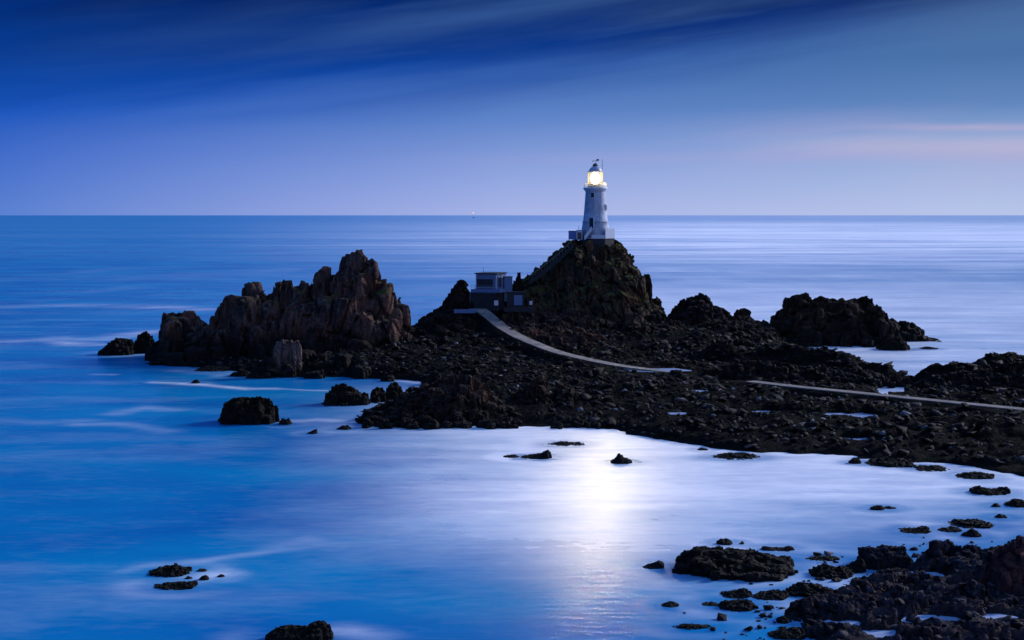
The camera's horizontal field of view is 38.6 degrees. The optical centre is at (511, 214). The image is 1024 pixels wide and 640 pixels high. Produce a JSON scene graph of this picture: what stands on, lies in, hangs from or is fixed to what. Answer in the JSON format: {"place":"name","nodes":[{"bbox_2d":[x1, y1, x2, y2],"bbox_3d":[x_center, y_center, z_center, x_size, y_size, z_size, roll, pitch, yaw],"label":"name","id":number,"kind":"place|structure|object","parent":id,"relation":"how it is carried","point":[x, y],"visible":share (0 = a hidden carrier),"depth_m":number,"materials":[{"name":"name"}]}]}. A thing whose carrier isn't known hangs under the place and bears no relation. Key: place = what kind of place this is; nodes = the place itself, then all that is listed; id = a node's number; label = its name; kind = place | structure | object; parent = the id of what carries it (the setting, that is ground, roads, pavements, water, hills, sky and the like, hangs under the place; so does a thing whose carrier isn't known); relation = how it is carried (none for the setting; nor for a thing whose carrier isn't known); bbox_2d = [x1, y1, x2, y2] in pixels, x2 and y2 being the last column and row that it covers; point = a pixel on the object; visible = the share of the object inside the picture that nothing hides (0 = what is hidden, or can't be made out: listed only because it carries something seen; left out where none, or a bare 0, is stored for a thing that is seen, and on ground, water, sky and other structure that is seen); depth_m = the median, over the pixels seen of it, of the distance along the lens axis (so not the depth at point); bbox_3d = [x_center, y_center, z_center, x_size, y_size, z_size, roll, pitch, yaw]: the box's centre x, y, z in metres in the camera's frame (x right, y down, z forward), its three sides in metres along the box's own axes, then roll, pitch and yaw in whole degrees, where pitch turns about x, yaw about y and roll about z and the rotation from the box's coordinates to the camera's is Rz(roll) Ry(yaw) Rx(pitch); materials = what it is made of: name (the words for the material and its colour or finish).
{"place":"outdoors","nodes":[
{"label":"outdoors","id":0,"kind":"place"},
{"bbox_2d":[0,215,1023,639],"bbox_3d":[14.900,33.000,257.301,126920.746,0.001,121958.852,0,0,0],"label":"sea","id":1,"kind":"structure","parent":0,"point":[122,477],"depth_m":188.61,"materials":[{"name":"liquid"}]},
{"bbox_2d":[97,338,136,355],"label":"sea rock","id":2,"kind":"object","parent":1,"relation":"on","point":[119,346],"visible":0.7,"depth_m":343.62,"materials":[{"name":"stone"}]},
{"bbox_2d":[135,331,154,353],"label":"sea rock","id":3,"kind":"object","parent":1,"relation":"on","point":[143,340],"visible":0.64,"depth_m":347.81,"materials":[{"name":"stone"}]},
{"bbox_2d":[147,563,191,577],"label":"sea rock","id":4,"kind":"object","parent":1,"relation":"on","point":[174,570],"visible":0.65,"depth_m":134.00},
{"bbox_2d":[154,580,197,589],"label":"sea rock","id":5,"kind":"object","parent":1,"relation":"on","point":[180,585],"visible":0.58,"depth_m":129.34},
{"bbox_2d":[195,365,229,371],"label":"sea rock","id":6,"kind":"object","parent":1,"relation":"on","point":[212,368],"visible":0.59,"depth_m":309.64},
{"bbox_2d":[230,369,249,376],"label":"sea rock","id":7,"kind":"object","parent":1,"relation":"on","point":[241,373],"visible":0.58,"depth_m":298.08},
{"bbox_2d":[218,396,279,424],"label":"sea rock","id":8,"kind":"object","parent":1,"relation":"on","point":[258,410],"visible":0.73,"depth_m":230.85,"materials":[{"name":"stone"}]},
{"bbox_2d":[144,249,414,365],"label":"rock crag","id":9,"kind":"structure","parent":1,"relation":"in","point":[353,302],"depth_m":328.84,"materials":[{"name":"stone"}]},
{"bbox_2d":[278,418,291,424],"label":"sea rock","id":10,"kind":"object","parent":1,"relation":"on","point":[283,421],"visible":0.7,"depth_m":229.76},
{"bbox_2d":[265,620,333,639],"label":"sea rock","id":11,"kind":"object","parent":1,"relation":"on","point":[319,630],"visible":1,"depth_m":112.72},
{"bbox_2d":[322,383,369,405],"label":"sea rock","id":12,"kind":"object","parent":1,"relation":"on","point":[342,394],"visible":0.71,"depth_m":253.41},
{"bbox_2d":[370,387,388,402],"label":"sea rock","id":13,"kind":"object","parent":1,"relation":"on","point":[377,394],"visible":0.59,"depth_m":257.68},
{"bbox_2d":[386,382,402,399],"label":"sea rock","id":14,"kind":"object","parent":1,"relation":"on","point":[394,389],"visible":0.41,"depth_m":259.93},
{"bbox_2d":[520,450,551,458],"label":"sea rock","id":15,"kind":"object","parent":1,"relation":"on","point":[546,454],"visible":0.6,"depth_m":198.17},
{"bbox_2d":[548,441,584,445],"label":"sea rock","id":16,"kind":"object","parent":1,"relation":"on","point":[563,443],"visible":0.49,"depth_m":209.78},
{"bbox_2d":[145,310,1023,476],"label":"foreshore","id":17,"kind":"structure","parent":1,"relation":"in","point":[918,454],"depth_m":248.39,"materials":[{"name":"stone"}]},
{"bbox_2d":[273,339,301,377],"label":"rock stack","id":18,"kind":"object","parent":17,"relation":"on","point":[287,355],"visible":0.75,"depth_m":297.95,"materials":[{"name":"stone"}]},
{"bbox_2d":[302,349,315,359],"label":"boulder","id":19,"kind":"object","parent":17,"relation":"on","point":[307,354],"visible":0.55,"depth_m":308.65,"materials":[{"name":"stone"}]},
{"bbox_2d":[303,369,324,378],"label":"boulder","id":20,"kind":"object","parent":17,"relation":"on","point":[315,375],"visible":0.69,"depth_m":294.12,"materials":[{"name":"stone"}]},
{"bbox_2d":[318,353,327,362],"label":"boulder","id":21,"kind":"object","parent":17,"relation":"on","point":[323,357],"visible":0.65,"depth_m":306.29,"materials":[{"name":"stone"}]},
{"bbox_2d":[333,353,351,366],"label":"boulder","id":22,"kind":"object","parent":17,"relation":"on","point":[342,360],"visible":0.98,"depth_m":300.96,"materials":[{"name":"stone"}]},
{"bbox_2d":[351,365,371,378],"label":"boulder","id":23,"kind":"object","parent":17,"relation":"on","point":[361,372],"visible":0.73,"depth_m":294.20,"materials":[{"name":"stone"}]},
{"bbox_2d":[380,375,393,381],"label":"boulder","id":24,"kind":"object","parent":17,"relation":"on","point":[389,378],"visible":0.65,"depth_m":289.25,"materials":[{"name":"stone"}]},
{"bbox_2d":[410,329,431,339],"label":"rock outcrop","id":25,"kind":"object","parent":17,"relation":"on","point":[418,332],"visible":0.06,"depth_m":337.52,"materials":[{"name":"stone"}]},
{"bbox_2d":[430,371,440,380],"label":"boulder","id":26,"kind":"object","parent":17,"relation":"on","point":[434,375],"visible":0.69,"depth_m":283.75,"materials":[{"name":"stone"}]},
{"bbox_2d":[358,373,522,429],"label":"rock crag","id":27,"kind":"structure","parent":17,"relation":"on","point":[461,400],"depth_m":231.82,"materials":[{"name":"brown stone"}]},
{"bbox_2d":[415,279,473,329],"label":"rock crag","id":28,"kind":"structure","parent":17,"relation":"on","point":[458,297],"depth_m":359.26,"materials":[{"name":"stone"}]},
{"bbox_2d":[470,268,507,310],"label":"signal building","id":29,"kind":"structure","parent":17,"relation":"on","point":[488,291],"depth_m":356.52,"materials":[{"name":"concrete"}]},
{"bbox_2d":[477,278,493,286],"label":"window frame","id":30,"kind":"structure","parent":29,"relation":"in","point":[480,281],"depth_m":356.71,"materials":[{"name":"glass"}]},
{"bbox_2d":[504,276,512,301],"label":"annex","id":31,"kind":"object","parent":29,"relation":"attached to","point":[508,282],"visible":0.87,"depth_m":359.80,"materials":[{"name":"metal"}]},
{"bbox_2d":[507,272,527,307],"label":"rock pinnacle","id":32,"kind":"object","parent":17,"relation":"on","point":[518,285],"visible":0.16,"depth_m":363.45,"materials":[{"name":"stone"}]},
{"bbox_2d":[504,375,552,404],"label":"rock crag","id":33,"kind":"structure","parent":17,"relation":"on","point":[536,391],"depth_m":246.02,"materials":[{"name":"brown stone"}]},
{"bbox_2d":[500,312,613,353],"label":"rock outcrop","id":34,"kind":"object","parent":17,"relation":"on","point":[533,325],"visible":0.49,"depth_m":340.60,"materials":[{"name":"brown stone"}]},
{"bbox_2d":[504,308,534,311],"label":"ledge wall","id":35,"kind":"structure","parent":34,"relation":"on","point":[519,309],"depth_m":344.82,"materials":[{"name":"concrete"}]},
{"bbox_2d":[551,383,579,402],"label":"rock crag","id":36,"kind":"structure","parent":17,"relation":"on","point":[563,393],"depth_m":248.67,"materials":[{"name":"brown stone"}]},
{"bbox_2d":[532,330,607,350],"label":"rock outcrop","id":37,"kind":"object","parent":17,"relation":"on","point":[553,339],"visible":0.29,"depth_m":330.88,"materials":[{"name":"brown stone"}]},
{"bbox_2d":[550,415,625,428],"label":"rock outcrop","id":38,"kind":"object","parent":17,"relation":"on","point":[579,422],"visible":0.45,"depth_m":226.65,"materials":[{"name":"stone"}]},
{"bbox_2d":[506,239,677,337],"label":"rock crag","id":39,"kind":"structure","parent":17,"relation":"on","point":[605,286],"depth_m":356.11,"materials":[{"name":"stone"}]},
{"bbox_2d":[506,292,524,306],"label":"concrete store","id":40,"kind":"structure","parent":39,"relation":"on","point":[515,299],"depth_m":349.80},
{"bbox_2d":[514,295,521,304],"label":"door panel","id":41,"kind":"structure","parent":40,"relation":"in","point":[517,298],"depth_m":349.64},
{"bbox_2d":[529,238,573,284],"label":"stairway","id":42,"kind":"object","parent":39,"relation":"on","point":[546,270],"visible":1,"depth_m":359.47,"materials":[{"name":"concrete"}]},
{"bbox_2d":[568,231,575,239],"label":"equipment hut","id":43,"kind":"object","parent":39,"relation":"on","point":[571,235],"visible":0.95,"depth_m":368.10,"materials":[{"name":"blue paint"}]},
{"bbox_2d":[581,159,614,255],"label":"lighthouse","id":44,"kind":"object","parent":39,"relation":"on","point":[596,229],"visible":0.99,"depth_m":367.44,"materials":[{"name":"white stone"}]},
{"bbox_2d":[187,315,1023,463],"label":"rubble","id":45,"kind":"object","parent":17,"relation":"on","point":[875,419],"visible":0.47,"depth_m":248.09,"materials":[{"name":"stone"}]},
{"bbox_2d":[193,310,1023,463],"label":"rock slabs","id":46,"kind":"object","parent":17,"relation":"on","point":[902,430],"visible":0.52,"depth_m":261.94,"materials":[{"name":"stone"}]},
{"bbox_2d":[621,381,637,390],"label":"boulder","id":47,"kind":"object","parent":17,"relation":"on","point":[628,385],"visible":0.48,"depth_m":261.47,"materials":[{"name":"stone"}]},
{"bbox_2d":[640,431,657,437],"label":"rock outcrop","id":48,"kind":"object","parent":17,"relation":"on","point":[645,434],"visible":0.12,"depth_m":217.12,"materials":[{"name":"stone"}]},
{"bbox_2d":[611,304,687,337],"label":"rock outcrop","id":49,"kind":"object","parent":17,"relation":"on","point":[655,318],"visible":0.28,"depth_m":347.74,"materials":[{"name":"stone"}]},
{"bbox_2d":[644,274,664,313],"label":"rock pinnacle","id":50,"kind":"object","parent":17,"relation":"on","point":[656,300],"visible":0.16,"depth_m":370.36,"materials":[{"name":"stone"}]},
{"bbox_2d":[630,368,691,371],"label":"tide pool","id":51,"kind":"structure","parent":17,"relation":"on","point":[667,369],"depth_m":293.62,"materials":[{"name":"liquid"}]},
{"bbox_2d":[647,372,706,383],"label":"rock outcrop","id":52,"kind":"object","parent":17,"relation":"on","point":[680,376],"visible":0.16,"depth_m":278.43,"materials":[{"name":"stone"}]},
{"bbox_2d":[667,293,779,336],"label":"rock crag","id":53,"kind":"structure","parent":17,"relation":"on","point":[695,310],"depth_m":374.26,"materials":[{"name":"stone"}]},
{"bbox_2d":[695,320,787,345],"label":"rock outcrop","id":54,"kind":"object","parent":17,"relation":"on","point":[759,330],"visible":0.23,"depth_m":353.52,"materials":[{"name":"stone"}]},
{"bbox_2d":[728,338,759,347],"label":"rock outcrop","id":55,"kind":"object","parent":17,"relation":"on","point":[737,342],"visible":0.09,"depth_m":334.39,"materials":[{"name":"stone"}]},
{"bbox_2d":[716,360,895,388],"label":"rock outcrop","id":56,"kind":"object","parent":17,"relation":"on","point":[750,369],"visible":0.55,"depth_m":279.90,"materials":[{"name":"stone"}]},
{"bbox_2d":[809,413,873,417],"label":"tide pool","id":57,"kind":"structure","parent":17,"relation":"on","point":[862,415],"depth_m":234.12,"materials":[{"name":"liquid"}]},
{"bbox_2d":[904,361,1023,392],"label":"rock outcrop","id":58,"kind":"object","parent":17,"relation":"on","point":[1010,375],"visible":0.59,"depth_m":265.12,"materials":[{"name":"stone"}]},
{"bbox_2d":[610,453,631,463],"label":"sea rock","id":59,"kind":"object","parent":1,"relation":"on","point":[619,458],"visible":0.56,"depth_m":193.92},
{"bbox_2d":[643,560,663,568],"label":"sea rock","id":60,"kind":"object","parent":1,"relation":"on","point":[658,564],"visible":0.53,"depth_m":136.59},
{"bbox_2d":[660,601,678,607],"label":"sea rock","id":61,"kind":"object","parent":1,"relation":"on","point":[670,604],"visible":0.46,"depth_m":123.24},
{"bbox_2d":[672,623,710,629],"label":"sea rock","id":62,"kind":"object","parent":1,"relation":"on","point":[690,626],"visible":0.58,"depth_m":116.72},
{"bbox_2d":[716,538,732,544],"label":"sea rock","id":63,"kind":"object","parent":1,"relation":"on","point":[725,541],"visible":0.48,"depth_m":146.33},
{"bbox_2d":[672,545,797,581],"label":"sea rock","id":64,"kind":"object","parent":1,"relation":"on","point":[716,563],"visible":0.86,"depth_m":134.16,"materials":[{"name":"stone"}]},
{"bbox_2d":[719,588,751,598],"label":"sea rock","id":65,"kind":"object","parent":1,"relation":"on","point":[741,593],"visible":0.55,"depth_m":126.40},
{"bbox_2d":[711,452,759,459],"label":"sea rock","id":66,"kind":"object","parent":1,"relation":"on","point":[731,455],"visible":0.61,"depth_m":198.59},
{"bbox_2d":[718,598,758,611],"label":"sea rock","id":67,"kind":"object","parent":1,"relation":"on","point":[738,604],"visible":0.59,"depth_m":122.39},
{"bbox_2d":[752,589,788,600],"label":"sea rock","id":68,"kind":"object","parent":1,"relation":"on","point":[776,594],"visible":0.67,"depth_m":125.95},
{"bbox_2d":[761,546,794,551],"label":"sea rock","id":69,"kind":"object","parent":1,"relation":"on","point":[784,548],"visible":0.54,"depth_m":143.86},
{"bbox_2d":[776,616,788,623],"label":"sea rock","id":70,"kind":"object","parent":1,"relation":"on","point":[782,619],"visible":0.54,"depth_m":118.14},
{"bbox_2d":[767,626,807,639],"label":"sea rock","id":71,"kind":"object","parent":1,"relation":"on","point":[792,633],"visible":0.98,"depth_m":114.15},
{"bbox_2d":[785,582,833,596],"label":"sea rock","id":72,"kind":"object","parent":1,"relation":"on","point":[801,589],"visible":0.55,"depth_m":127.07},
{"bbox_2d":[805,555,839,560],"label":"sea rock","id":73,"kind":"object","parent":1,"relation":"on","point":[825,558],"visible":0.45,"depth_m":139.95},
{"bbox_2d":[808,563,852,578],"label":"sea rock","id":74,"kind":"object","parent":1,"relation":"on","point":[826,571],"visible":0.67,"depth_m":133.36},
{"bbox_2d":[683,537,1011,639],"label":"stones","id":75,"kind":"object","parent":1,"relation":"in","point":[721,617],"visible":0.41,"depth_m":122.21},
{"bbox_2d":[845,558,865,573],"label":"sea rock","id":76,"kind":"object","parent":1,"relation":"on","point":[858,565],"visible":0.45,"depth_m":134.95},
{"bbox_2d":[857,544,912,569],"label":"sea rock","id":77,"kind":"object","parent":1,"relation":"on","point":[882,557],"visible":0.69,"depth_m":136.08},
{"bbox_2d":[869,568,911,579],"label":"sea rock","id":78,"kind":"object","parent":1,"relation":"on","point":[888,570],"visible":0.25,"depth_m":131.47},
{"bbox_2d":[865,455,916,467],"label":"sea rock","id":79,"kind":"object","parent":1,"relation":"on","point":[887,461],"visible":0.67,"depth_m":192.52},
{"bbox_2d":[876,337,909,350],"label":"sea rock","id":80,"kind":"object","parent":1,"relation":"on","point":[894,344],"visible":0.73,"depth_m":355.67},
{"bbox_2d":[889,375,912,386],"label":"sea rock","id":81,"kind":"object","parent":1,"relation":"on","point":[899,381],"visible":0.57,"depth_m":280.49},
{"bbox_2d":[798,555,1023,639],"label":"rock shelf","id":82,"kind":"object","parent":1,"relation":"in","point":[911,608],"visible":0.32,"depth_m":117.11,"materials":[{"name":"stone"}]},
{"bbox_2d":[784,596,827,621],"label":"shore rock","id":83,"kind":"object","parent":82,"relation":"on","point":[809,608],"visible":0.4,"depth_m":119.59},
{"bbox_2d":[806,621,857,639],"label":"shore rock","id":84,"kind":"object","parent":82,"relation":"on","point":[817,630],"visible":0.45,"depth_m":113.73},
{"bbox_2d":[823,620,859,625],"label":"tide pool","id":85,"kind":"structure","parent":82,"relation":"on","point":[853,622],"depth_m":116.83,"materials":[{"name":"liquid"}]},
{"bbox_2d":[850,577,886,592],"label":"shore rock","id":86,"kind":"object","parent":82,"relation":"on","point":[860,583],"visible":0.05,"depth_m":124.39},
{"bbox_2d":[862,629,895,637],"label":"tide pool","id":87,"kind":"structure","parent":82,"relation":"on","point":[880,633],"depth_m":113.93,"materials":[{"name":"liquid"}]},
{"bbox_2d":[868,597,896,607],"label":"shore rock","id":88,"kind":"object","parent":82,"relation":"on","point":[885,601],"visible":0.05,"depth_m":118.83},
{"bbox_2d":[890,590,933,605],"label":"shore rock","id":89,"kind":"object","parent":82,"relation":"on","point":[894,593],"visible":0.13,"depth_m":120.74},
{"bbox_2d":[805,557,1023,639],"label":"rubble","id":90,"kind":"object","parent":82,"relation":"on","point":[1014,624],"visible":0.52,"depth_m":117.25,"materials":[{"name":"stone"}]},
{"bbox_2d":[894,625,942,639],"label":"shore rock","id":91,"kind":"object","parent":82,"relation":"on","point":[924,632],"visible":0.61,"depth_m":111.26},
{"bbox_2d":[903,570,933,585],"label":"shore rock","id":92,"kind":"object","parent":82,"relation":"on","point":[915,576],"visible":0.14,"depth_m":127.48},
{"bbox_2d":[901,615,958,622],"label":"tide pool","id":93,"kind":"structure","parent":82,"relation":"on","point":[923,617],"depth_m":116.17,"materials":[{"name":"liquid"}]},
{"bbox_2d":[915,539,997,571],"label":"shore rock","id":94,"kind":"object","parent":82,"relation":"on","point":[940,548],"visible":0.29,"depth_m":134.90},
{"bbox_2d":[939,580,989,603],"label":"shore rock","id":95,"kind":"object","parent":82,"relation":"on","point":[972,589],"visible":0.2,"depth_m":120.70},
{"bbox_2d":[977,535,1023,592],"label":"shore rock","id":96,"kind":"object","parent":82,"relation":"on","point":[1003,566],"visible":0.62,"depth_m":124.49,"materials":[{"name":"stone"}]},
{"bbox_2d":[983,614,1017,618],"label":"tide pool","id":97,"kind":"structure","parent":82,"relation":"on","point":[994,616],"depth_m":115.37,"materials":[{"name":"liquid"}]},
{"bbox_2d":[979,596,1023,608],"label":"shore rock","id":98,"kind":"object","parent":82,"relation":"on","point":[1017,600],"visible":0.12,"depth_m":118.35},
{"bbox_2d":[898,526,931,533],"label":"sea rock","id":99,"kind":"object","parent":1,"relation":"on","point":[921,530],"visible":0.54,"depth_m":152.17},
{"bbox_2d":[890,318,941,341],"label":"rock crag","id":100,"kind":"structure","parent":1,"relation":"in","point":[910,331],"depth_m":382.56,"materials":[{"name":"stone"}]},
{"bbox_2d":[913,465,949,471],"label":"sea rock","id":101,"kind":"object","parent":1,"relation":"on","point":[931,468],"visible":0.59,"depth_m":189.21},
{"bbox_2d":[938,526,961,532],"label":"sea rock","id":102,"kind":"object","parent":1,"relation":"on","point":[950,529],"visible":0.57,"depth_m":152.52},
{"bbox_2d":[948,518,994,528],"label":"sea rock","id":103,"kind":"object","parent":1,"relation":"on","point":[971,523],"visible":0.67,"depth_m":154.91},
{"bbox_2d":[961,529,981,536],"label":"sea rock","id":104,"kind":"object","parent":1,"relation":"on","point":[972,533],"visible":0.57,"depth_m":149.95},
{"bbox_2d":[956,471,994,478],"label":"sea rock","id":105,"kind":"object","parent":1,"relation":"on","point":[974,475],"visible":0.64,"depth_m":183.45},
{"bbox_2d":[969,485,1010,495],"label":"sea rock","id":106,"kind":"object","parent":1,"relation":"on","point":[980,490],"visible":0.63,"depth_m":172.93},
{"bbox_2d":[1004,498,1023,507],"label":"sea rock","id":107,"kind":"object","parent":1,"relation":"on","point":[1015,502],"visible":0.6,"depth_m":165.55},
{"bbox_2d":[0,0,1023,214],"label":"sky","id":108,"kind":"structure","parent":0,"point":[108,107],"materials":[{"name":"blue"}]},
{"bbox_2d":[472,308,687,375],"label":"path","id":109,"kind":"structure","parent":0,"point":[493,319],"depth_m":320.42,"materials":[{"name":"concrete"}]},
{"bbox_2d":[454,309,476,312],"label":"wall","id":110,"kind":"structure","parent":109,"relation":"on","point":[465,310],"depth_m":349.82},
{"bbox_2d":[770,292,901,347],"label":"rock crag","id":111,"kind":"structure","parent":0,"point":[805,319],"depth_m":370.70,"materials":[{"name":"stone"}]},
{"bbox_2d":[746,381,1023,410],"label":"path","id":112,"kind":"structure","parent":0,"point":[887,395],"depth_m":248.08,"materials":[{"name":"concrete"}]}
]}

